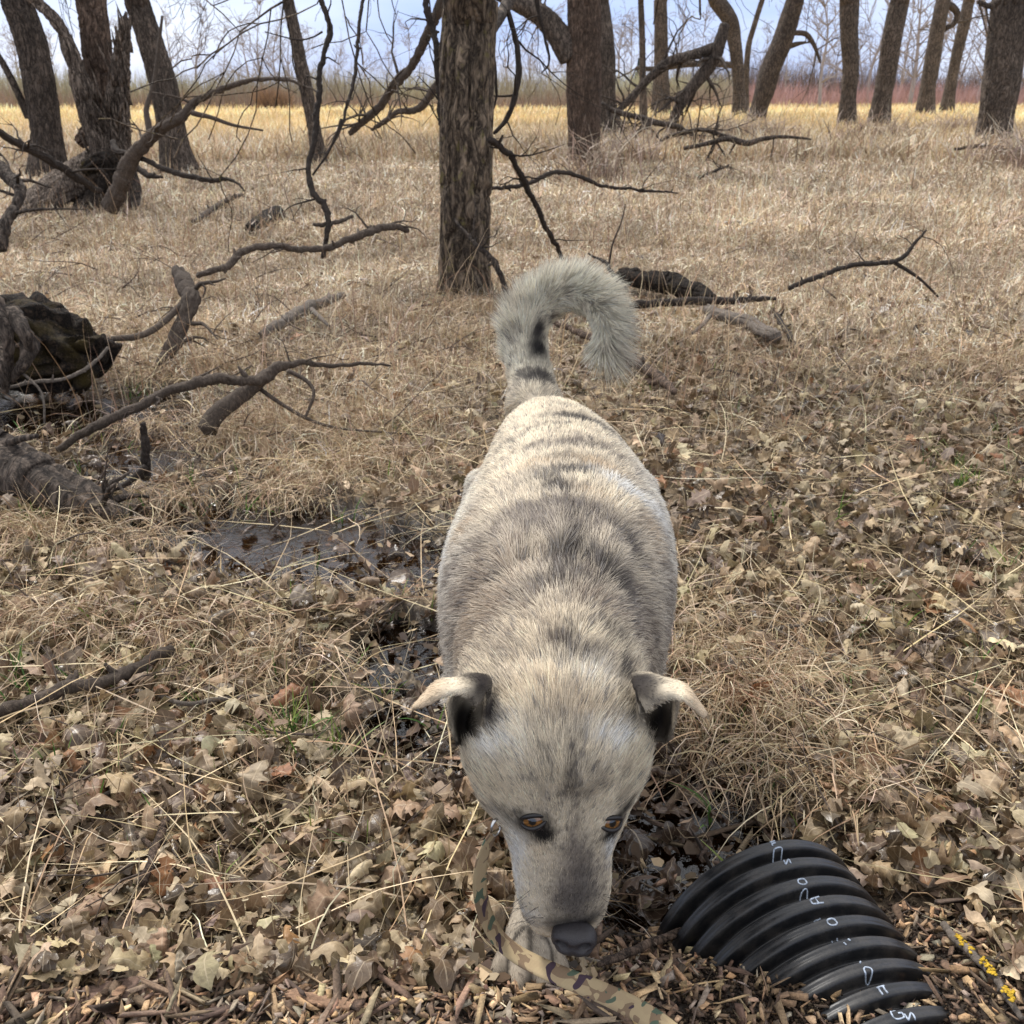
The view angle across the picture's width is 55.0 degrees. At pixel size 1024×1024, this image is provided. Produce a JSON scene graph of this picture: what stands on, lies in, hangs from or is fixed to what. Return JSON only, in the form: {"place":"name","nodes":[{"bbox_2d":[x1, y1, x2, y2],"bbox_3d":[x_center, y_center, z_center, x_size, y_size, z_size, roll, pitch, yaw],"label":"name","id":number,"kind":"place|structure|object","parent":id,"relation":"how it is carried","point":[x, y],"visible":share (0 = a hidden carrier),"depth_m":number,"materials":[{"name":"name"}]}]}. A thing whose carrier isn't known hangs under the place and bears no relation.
{"place":"outdoors","nodes":[
{"label":"outdoors","id":0,"kind":"place"},
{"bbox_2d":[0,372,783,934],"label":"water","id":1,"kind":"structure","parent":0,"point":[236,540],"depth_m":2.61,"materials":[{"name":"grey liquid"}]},
{"bbox_2d":[0,93,1023,1023],"bbox_3d":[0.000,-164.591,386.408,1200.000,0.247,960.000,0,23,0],"label":"ground","id":2,"kind":"structure","parent":0,"point":[414,613],"depth_m":3.32,"materials":[{"name":"soil"}]},
{"bbox_2d":[0,9,21,80],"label":"tree","id":3,"kind":"object","parent":2,"relation":"on","point":[14,48],"visible":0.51,"depth_m":90.61,"materials":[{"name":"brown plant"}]},
{"bbox_2d":[0,0,79,177],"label":"tree","id":4,"kind":"object","parent":2,"relation":"on","point":[39,104],"visible":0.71,"depth_m":12.76,"materials":[{"name":"brown plant"}]},
{"bbox_2d":[0,152,87,251],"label":"fallen branch","id":5,"kind":"object","parent":2,"relation":"on","point":[13,181],"visible":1,"depth_m":5.92,"materials":[{"name":"wood"}]},
{"bbox_2d":[0,291,122,394],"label":"hollow log","id":6,"kind":"object","parent":2,"relation":"on","point":[54,327],"visible":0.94,"depth_m":3.75,"materials":[{"name":"brown wood"}]},
{"bbox_2d":[0,347,108,424],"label":"fallen branch","id":7,"kind":"object","parent":6,"relation":"on","point":[83,370],"visible":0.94,"depth_m":3.63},
{"bbox_2d":[13,0,141,224],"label":"broken snag","id":8,"kind":"object","parent":2,"relation":"on","point":[99,74],"visible":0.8,"depth_m":9.46,"materials":[{"name":"brown plant"}]},
{"bbox_2d":[0,428,156,524],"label":"bark log","id":9,"kind":"object","parent":2,"relation":"on","point":[25,465],"visible":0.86,"depth_m":2.73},
{"bbox_2d":[0,645,175,716],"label":"fallen branch","id":10,"kind":"object","parent":2,"relation":"on","point":[127,672],"visible":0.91,"depth_m":1.87,"materials":[{"name":"wood"}]},
{"bbox_2d":[51,966,195,1023],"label":"bark slab","id":11,"kind":"object","parent":2,"relation":"on","point":[128,982],"depth_m":1.16,"materials":[{"name":"brown wood"}]},
{"bbox_2d":[15,265,236,368],"bbox_3d":[-1.423,-0.724,3.937,0.536,0.367,0.903,10,25,22],"label":"fallen branch","id":12,"kind":"object","parent":2,"relation":"on","point":[184,284],"visible":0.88,"depth_m":4.12,"materials":[{"name":"wood"}]},
{"bbox_2d":[115,422,151,490],"bbox_3d":[-1.093,-0.156,2.817,0.052,0.182,0.140,12,26,25],"label":"stump post","id":13,"kind":"object","parent":2,"relation":"on","point":[145,460],"visible":0.94,"depth_m":2.85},
{"bbox_2d":[69,0,241,174],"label":"tree","id":14,"kind":"object","parent":2,"relation":"on","point":[145,26],"visible":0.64,"depth_m":13.56,"materials":[{"name":"brown plant"}]},
{"bbox_2d":[74,139,245,210],"bbox_3d":[-2.758,-2.688,7.880,1.493,0.523,0.551,9,25,19],"label":"fallen branch","id":15,"kind":"object","parent":2,"relation":"on","point":[153,163],"visible":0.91,"depth_m":7.90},
{"bbox_2d":[131,0,206,78],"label":"tree","id":16,"kind":"object","parent":2,"relation":"on","point":[168,23],"visible":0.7,"depth_m":83.26,"materials":[{"name":"grey plant"}]},
{"bbox_2d":[173,0,227,84],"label":"tree","id":17,"kind":"object","parent":2,"relation":"on","point":[198,48],"visible":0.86,"depth_m":72.28,"materials":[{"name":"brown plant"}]},
{"bbox_2d":[101,15,315,214],"bbox_3d":[-2.496,-3.102,7.752,1.970,1.514,0.644,9,25,19],"label":"fallen branch","id":18,"kind":"object","parent":2,"relation":"on","point":[129,161],"visible":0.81,"depth_m":7.93,"materials":[{"name":"wood"}]},
{"bbox_2d":[191,193,242,223],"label":"fallen branch","id":19,"kind":"object","parent":2,"relation":"on","point":[210,210],"visible":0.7,"depth_m":9.02,"materials":[{"name":"wood"}]},
{"bbox_2d":[135,689,299,706],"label":"fallen branch","id":20,"kind":"object","parent":2,"relation":"on","point":[181,703],"visible":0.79,"depth_m":1.87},
{"bbox_2d":[201,17,244,81],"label":"tree","id":21,"kind":"object","parent":2,"relation":"on","point":[224,51],"visible":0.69,"depth_m":81.49,"materials":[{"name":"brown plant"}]},
{"bbox_2d":[208,3,269,79],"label":"tree","id":22,"kind":"object","parent":2,"relation":"on","point":[237,31],"visible":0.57,"depth_m":85.13,"materials":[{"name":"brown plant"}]},
{"bbox_2d":[227,0,279,76],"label":"tree","id":23,"kind":"object","parent":2,"relation":"on","point":[249,49],"visible":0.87,"depth_m":77.46,"materials":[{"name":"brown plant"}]},
{"bbox_2d":[243,205,285,234],"bbox_3d":[-2.100,-2.451,8.330,0.171,0.175,1.480,-2,23,-4],"label":"rotten log","id":24,"kind":"object","parent":2,"relation":"on","point":[267,213],"visible":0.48,"depth_m":8.20,"materials":[{"name":"brown wood"}]},
{"bbox_2d":[245,0,289,84],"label":"tree","id":25,"kind":"object","parent":2,"relation":"on","point":[276,50],"visible":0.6,"depth_m":79.58,"materials":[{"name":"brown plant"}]},
{"bbox_2d":[167,0,374,164],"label":"tree","id":26,"kind":"object","parent":2,"relation":"on","point":[300,64],"visible":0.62,"depth_m":15.12,"materials":[{"name":"brown plant"}]},
{"bbox_2d":[250,84,294,110],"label":"rusty bushes","id":27,"kind":"object","parent":2,"relation":"on","point":[268,99],"visible":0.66,"depth_m":51.82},
{"bbox_2d":[262,5,313,78],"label":"tree","id":28,"kind":"object","parent":2,"relation":"on","point":[287,64],"visible":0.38,"depth_m":83.23,"materials":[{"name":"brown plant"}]},
{"bbox_2d":[258,292,345,337],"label":"fallen branch","id":29,"kind":"object","parent":2,"relation":"on","point":[310,305],"visible":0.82,"depth_m":4.78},
{"bbox_2d":[287,21,330,74],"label":"tree","id":30,"kind":"object","parent":2,"relation":"on","point":[306,33],"visible":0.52,"depth_m":85.41,"materials":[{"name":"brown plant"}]},
{"bbox_2d":[285,988,367,1012],"bbox_3d":[-0.213,0.568,1.140,0.105,0.011,0.018,5,24,11],"label":"wood splinter","id":31,"kind":"object","parent":2,"relation":"on","point":[313,998],"visible":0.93,"depth_m":1.14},
{"bbox_2d":[0,85,724,109],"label":"brown thicket","id":32,"kind":"object","parent":2,"relation":"on","point":[499,99],"visible":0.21,"depth_m":53.64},
{"bbox_2d":[333,15,396,84],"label":"tree","id":33,"kind":"object","parent":2,"relation":"on","point":[363,43],"visible":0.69,"depth_m":87.21,"materials":[{"name":"grey plant"}]},
{"bbox_2d":[0,57,732,108],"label":"willow thicket","id":34,"kind":"object","parent":2,"relation":"on","point":[529,87],"visible":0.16,"depth_m":58.41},
{"bbox_2d":[335,60,435,161],"bbox_3d":[-1.233,-4.136,10.237,0.652,1.051,1.576,-21,31,-40],"label":"leaning limb","id":35,"kind":"object","parent":2,"relation":"on","point":[418,108],"visible":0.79,"depth_m":9.94,"materials":[{"name":"brown plant"}]},
{"bbox_2d":[98,0,700,299],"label":"tree","id":36,"kind":"object","parent":2,"relation":"on","point":[467,66],"visible":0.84,"depth_m":5.40,"materials":[{"name":"brown plant"}]},
{"bbox_2d":[259,0,342,257],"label":"hanging vine","id":37,"kind":"object","parent":36,"relation":"hanging from","point":[322,202],"visible":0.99,"depth_m":4.90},
{"bbox_2d":[293,0,414,157],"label":"hanging vine","id":38,"kind":"object","parent":36,"relation":"hanging from","point":[354,76],"visible":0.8,"depth_m":5.70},
{"bbox_2d":[296,0,442,163],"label":"leaning limb","id":39,"kind":"object","parent":36,"relation":"attached to","point":[401,77],"visible":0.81,"depth_m":8.63,"materials":[{"name":"brown plant"}]},
{"bbox_2d":[397,0,439,125],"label":"leaning limb","id":40,"kind":"object","parent":36,"relation":"attached to","point":[426,4],"visible":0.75,"depth_m":6.01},
{"bbox_2d":[393,12,431,86],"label":"tree","id":41,"kind":"object","parent":2,"relation":"on","point":[401,26],"visible":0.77,"depth_m":90.39,"materials":[{"name":"grey plant"}]},
{"bbox_2d":[452,193,508,295],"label":"fallen branch","id":42,"kind":"object","parent":2,"relation":"on","point":[490,258],"visible":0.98,"depth_m":5.30,"materials":[{"name":"wood"}]},
{"bbox_2d":[0,244,1023,998],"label":"oak leaves","id":43,"kind":"object","parent":2,"relation":"on","point":[148,938],"visible":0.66,"depth_m":1.75,"materials":[{"name":"brown plant"}]},
{"bbox_2d":[46,782,179,876],"bbox_3d":[-0.634,0.486,1.542,0.371,0.013,0.028,16,28,32],"label":"fallen branch","id":44,"kind":"object","parent":43,"relation":"on","point":[146,842],"visible":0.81,"depth_m":1.54,"materials":[{"name":"wood"}]},
{"bbox_2d":[136,818,167,886],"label":"fallen branch","id":45,"kind":"object","parent":43,"relation":"on","point":[152,852],"visible":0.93,"depth_m":1.46,"materials":[{"name":"wood"}]},
{"bbox_2d":[55,335,390,452],"bbox_3d":[-0.941,-0.408,3.274,1.092,0.298,0.369,-5,24,-12],"label":"fallen branch","id":46,"kind":"object","parent":43,"relation":"on","point":[216,412],"visible":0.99,"depth_m":3.26,"materials":[{"name":"wood"}]},
{"bbox_2d":[552,320,676,394],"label":"fallen branch","id":47,"kind":"object","parent":43,"relation":"on","point":[660,376],"visible":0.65,"depth_m":3.89,"materials":[{"name":"wood"}]},
{"bbox_2d":[759,624,834,660],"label":"fallen branch","id":48,"kind":"object","parent":43,"relation":"on","point":[786,634],"visible":0.7,"depth_m":2.08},
{"bbox_2d":[0,218,1023,479],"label":"matted meadow grass","id":49,"kind":"structure","parent":2,"relation":"on","point":[98,292],"depth_m":5.32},
{"bbox_2d":[0,268,1023,863],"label":"grass tussocks","id":50,"kind":"object","parent":2,"relation":"on","point":[746,692],"depth_m":2.15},
{"bbox_2d":[0,145,1023,255],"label":"meadow grass","id":51,"kind":"structure","parent":2,"relation":"on","point":[179,193],"depth_m":9.69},
{"bbox_2d":[492,153,692,207],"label":"fallen branch","id":52,"kind":"object","parent":51,"relation":"on","point":[509,187],"visible":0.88,"depth_m":7.75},
{"bbox_2d":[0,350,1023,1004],"bbox_3d":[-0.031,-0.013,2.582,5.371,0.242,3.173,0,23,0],"label":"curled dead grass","id":53,"kind":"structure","parent":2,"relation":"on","point":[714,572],"depth_m":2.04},
{"bbox_2d":[0,891,1023,1023],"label":"wood chips","id":54,"kind":"object","parent":2,"relation":"on","point":[665,975],"visible":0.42,"depth_m":1.15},
{"bbox_2d":[554,989,612,1016],"bbox_3d":[0.082,0.569,1.136,0.073,0.011,0.009,12,26,26],"label":"wood splinter","id":55,"kind":"object","parent":54,"relation":"on","point":[570,998],"visible":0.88,"depth_m":1.14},
{"bbox_2d":[657,839,949,1023],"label":"drain pipe","id":56,"kind":"object","parent":54,"relation":"in","point":[813,917],"visible":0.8,"depth_m":1.26,"materials":[{"name":"black plastic"}]},
{"bbox_2d":[940,921,1023,1019],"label":"lichened stick","id":57,"kind":"object","parent":54,"relation":"on","point":[1005,991],"visible":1,"depth_m":1.19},
{"bbox_2d":[0,301,1023,1023],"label":"straw stems","id":58,"kind":"object","parent":2,"relation":"on","point":[396,759],"visible":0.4,"depth_m":1.91,"materials":[{"name":"beige plant"}]},
{"bbox_2d":[0,107,1023,163],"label":"golden grass","id":59,"kind":"structure","parent":2,"relation":"on","point":[198,135],"depth_m":18.30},
{"bbox_2d":[0,338,1023,989],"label":"leaf fragments","id":60,"kind":"object","parent":2,"relation":"on","point":[476,956],"visible":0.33,"depth_m":2.06,"materials":[{"name":"brown plant"}]},
{"bbox_2d":[0,179,1023,927],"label":"dead twigs","id":61,"kind":"object","parent":2,"relation":"on","point":[56,273],"visible":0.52,"depth_m":2.96,"materials":[{"name":"wood"}]},
{"bbox_2d":[0,733,1023,1023],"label":"bark shreds","id":62,"kind":"object","parent":2,"relation":"on","point":[168,987],"visible":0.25,"depth_m":1.15,"materials":[{"name":"brown wood"}]},
{"bbox_2d":[0,289,1023,884],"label":"green shoots","id":63,"kind":"object","parent":2,"relation":"on","point":[960,481],"visible":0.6,"depth_m":1.94,"materials":[{"name":"green plant"}]},
{"bbox_2d":[0,100,1023,122],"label":"golden field","id":64,"kind":"structure","parent":2,"relation":"on","point":[822,108],"depth_m":44.55,"materials":[{"name":"yellow plant"}]},
{"bbox_2d":[0,109,1023,444],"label":"grass stalks","id":65,"kind":"object","parent":2,"relation":"on","point":[460,311],"depth_m":5.26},
{"bbox_2d":[0,117,124,193],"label":"fallen branch","id":66,"kind":"object","parent":65,"relation":"on","point":[30,149],"visible":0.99,"depth_m":7.32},
{"bbox_2d":[196,201,437,277],"bbox_3d":[-0.921,-1.309,4.665,1.176,0.292,0.259,-15,27,-31],"label":"fallen branch","id":67,"kind":"object","parent":65,"relation":"on","point":[369,231],"visible":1,"depth_m":4.64,"materials":[{"name":"wood"}]},
{"bbox_2d":[496,25,528,87],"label":"tree","id":68,"kind":"object","parent":2,"relation":"on","point":[505,57],"visible":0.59,"depth_m":88.48,"materials":[{"name":"grey plant"}]},
{"bbox_2d":[512,13,547,81],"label":"tree","id":69,"kind":"object","parent":2,"relation":"on","point":[542,41],"visible":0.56,"depth_m":83.41,"materials":[{"name":"grey plant"}]},
{"bbox_2d":[487,123,606,260],"bbox_3d":[0.217,-1.826,5.690,0.974,0.837,0.456,-17,29,-34],"label":"fallen branch","id":70,"kind":"object","parent":2,"relation":"on","point":[512,156],"visible":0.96,"depth_m":5.58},
{"bbox_2d":[411,250,709,988],"bbox_3d":[0.076,0.171,1.529,0.348,0.854,1.093,0,23,0],"label":"dog","id":71,"kind":"object","parent":2,"relation":"on","point":[554,688],"visible":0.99,"depth_m":1.12},
{"bbox_2d":[472,817,676,1023],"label":"leash","id":72,"kind":"object","parent":71,"relation":"attached to","point":[628,1005],"visible":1,"depth_m":1.07,"materials":[{"name":"multicoloured fabric"}]},
{"bbox_2d":[588,204,627,289],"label":"fallen branch","id":73,"kind":"object","parent":2,"relation":"on","point":[603,261],"visible":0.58,"depth_m":5.06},
{"bbox_2d":[600,0,626,134],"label":"tree","id":74,"kind":"object","parent":2,"relation":"on","point":[608,56],"visible":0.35,"depth_m":20.23,"materials":[{"name":"brown plant"}]},
{"bbox_2d":[614,8,638,85],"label":"tree","id":75,"kind":"object","parent":2,"relation":"on","point":[630,52],"visible":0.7,"depth_m":90.63,"materials":[{"name":"grey plant"}]},
{"bbox_2d":[612,2,653,83],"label":"tree","id":76,"kind":"object","parent":2,"relation":"on","point":[628,45],"visible":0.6,"depth_m":81.41,"materials":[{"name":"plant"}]},
{"bbox_2d":[496,0,773,165],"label":"tree","id":77,"kind":"object","parent":2,"relation":"on","point":[575,43],"visible":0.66,"depth_m":14.36,"materials":[{"name":"brown plant"}]},
{"bbox_2d":[596,927,680,967],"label":"fallen branch","id":78,"kind":"object","parent":2,"relation":"on","point":[627,952],"visible":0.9,"depth_m":1.27,"materials":[{"name":"wood"}]},
{"bbox_2d":[650,0,670,114],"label":"tree","id":79,"kind":"object","parent":2,"relation":"on","point":[660,37],"visible":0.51,"depth_m":36.47,"materials":[{"name":"brown plant"}]},
{"bbox_2d":[615,267,715,297],"bbox_3d":[0.894,-1.294,5.574,0.158,0.134,0.808,-16,28,-32],"label":"rotten log","id":80,"kind":"object","parent":2,"relation":"on","point":[678,284],"visible":0.76,"depth_m":5.56,"materials":[{"name":"brown wood"}]},
{"bbox_2d":[611,0,748,116],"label":"tree","id":81,"kind":"object","parent":2,"relation":"on","point":[642,95],"visible":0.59,"depth_m":27.90,"materials":[{"name":"brown plant"}]},
{"bbox_2d":[618,0,748,114],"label":"tree","id":82,"kind":"object","parent":2,"relation":"on","point":[723,7],"visible":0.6,"depth_m":37.06,"materials":[{"name":"brown plant"}]},
{"bbox_2d":[560,2,810,162],"bbox_3d":[2.761,-7.307,17.615,4.168,3.863,6.256,0,23,0],"label":"fallen tree","id":83,"kind":"object","parent":2,"relation":"on","point":[709,56],"visible":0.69,"depth_m":18.84,"materials":[{"name":"wood"}]},
{"bbox_2d":[668,0,708,80],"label":"tree","id":84,"kind":"object","parent":2,"relation":"on","point":[681,45],"visible":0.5,"depth_m":85.54,"materials":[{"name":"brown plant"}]},
{"bbox_2d":[380,891,1023,1023],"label":"soil crumbs","id":85,"kind":"object","parent":2,"relation":"on","point":[732,987],"visible":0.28,"depth_m":1.18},
{"bbox_2d":[629,292,775,308],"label":"fallen branch","id":86,"kind":"object","parent":2,"relation":"on","point":[679,302],"visible":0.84,"depth_m":5.15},
{"bbox_2d":[706,0,764,108],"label":"tree","id":87,"kind":"object","parent":2,"relation":"on","point":[751,36],"visible":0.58,"depth_m":41.46,"materials":[{"name":"brown plant"}]},
{"bbox_2d":[691,304,781,342],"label":"fallen branch","id":88,"kind":"object","parent":2,"relation":"on","point":[761,329],"visible":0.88,"depth_m":4.60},
{"bbox_2d":[505,98,1023,185],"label":"withered weeds","id":89,"kind":"object","parent":2,"relation":"on","point":[619,147],"visible":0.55,"depth_m":15.52,"materials":[{"name":"beige plant"}]},
{"bbox_2d":[776,5,811,88],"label":"tree","id":90,"kind":"object","parent":2,"relation":"on","point":[786,77],"visible":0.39,"depth_m":80.19,"materials":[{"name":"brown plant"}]},
{"bbox_2d":[736,0,870,121],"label":"tree","id":91,"kind":"object","parent":2,"relation":"on","point":[782,44],"visible":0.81,"depth_m":30.54,"materials":[{"name":"brown plant"}]},
{"bbox_2d":[771,0,859,126],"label":"tree","id":92,"kind":"object","parent":2,"relation":"on","point":[849,22],"visible":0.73,"depth_m":26.47,"materials":[{"name":"brown plant"}]},
{"bbox_2d":[621,54,1023,100],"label":"brush","id":93,"kind":"object","parent":2,"relation":"on","point":[816,80],"visible":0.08,"depth_m":83.00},
{"bbox_2d":[779,0,877,105],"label":"tree","id":94,"kind":"object","parent":2,"relation":"on","point":[821,80],"visible":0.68,"depth_m":55.84,"materials":[{"name":"brown plant"}]},
{"bbox_2d":[801,0,877,87],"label":"tree","id":95,"kind":"object","parent":2,"relation":"on","point":[839,69],"visible":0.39,"depth_m":71.52,"materials":[{"name":"grey plant"}]},
{"bbox_2d":[696,75,1023,107],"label":"red dogwood","id":96,"kind":"object","parent":2,"relation":"on","point":[785,97],"visible":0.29,"depth_m":63.34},
{"bbox_2d":[859,0,915,103],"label":"tree","id":97,"kind":"object","parent":2,"relation":"on","point":[874,59],"visible":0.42,"depth_m":63.84,"materials":[{"name":"brown plant"}]},
{"bbox_2d":[788,218,987,305],"bbox_3d":[1.916,-1.229,4.921,1.010,0.383,0.509,-17,28,-34],"label":"fallen branch","id":98,"kind":"object","parent":2,"relation":"on","point":[895,261],"visible":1,"depth_m":4.97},
{"bbox_2d":[868,0,909,126],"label":"tree","id":99,"kind":"object","parent":2,"relation":"on","point":[893,29],"visible":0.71,"depth_m":27.20,"materials":[{"name":"brown plant"}]},
{"bbox_2d":[879,0,943,92],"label":"tree","id":100,"kind":"object","parent":2,"relation":"on","point":[905,57],"visible":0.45,"depth_m":76.96,"materials":[{"name":"grey plant"}]},
{"bbox_2d":[859,0,975,103],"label":"tree","id":101,"kind":"object","parent":2,"relation":"on","point":[917,54],"visible":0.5,"depth_m":59.68,"materials":[{"name":"brown plant"}]},
{"bbox_2d":[865,0,989,115],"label":"tree","id":102,"kind":"object","parent":2,"relation":"on","point":[926,99],"visible":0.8,"depth_m":38.28,"materials":[{"name":"brown plant"}]},
{"bbox_2d":[920,0,983,80],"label":"tree","id":103,"kind":"object","parent":2,"relation":"on","point":[949,49],"visible":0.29,"depth_m":74.01,"materials":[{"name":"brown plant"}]},
{"bbox_2d":[939,0,974,112],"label":"tree","id":104,"kind":"object","parent":2,"relation":"on","point":[950,87],"visible":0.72,"depth_m":42.25,"materials":[{"name":"brown plant"}]},
{"bbox_2d":[940,0,990,103],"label":"tree","id":105,"kind":"object","parent":2,"relation":"on","point":[983,33],"visible":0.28,"depth_m":63.12,"materials":[{"name":"brown plant"}]},
{"bbox_2d":[956,0,1023,141],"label":"tree","id":106,"kind":"object","parent":2,"relation":"on","point":[1002,72],"visible":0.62,"depth_m":19.26,"materials":[{"name":"brown plant"}]},
{"bbox_2d":[0,0,1023,91],"label":"sky","id":107,"kind":"structure","parent":0,"point":[769,12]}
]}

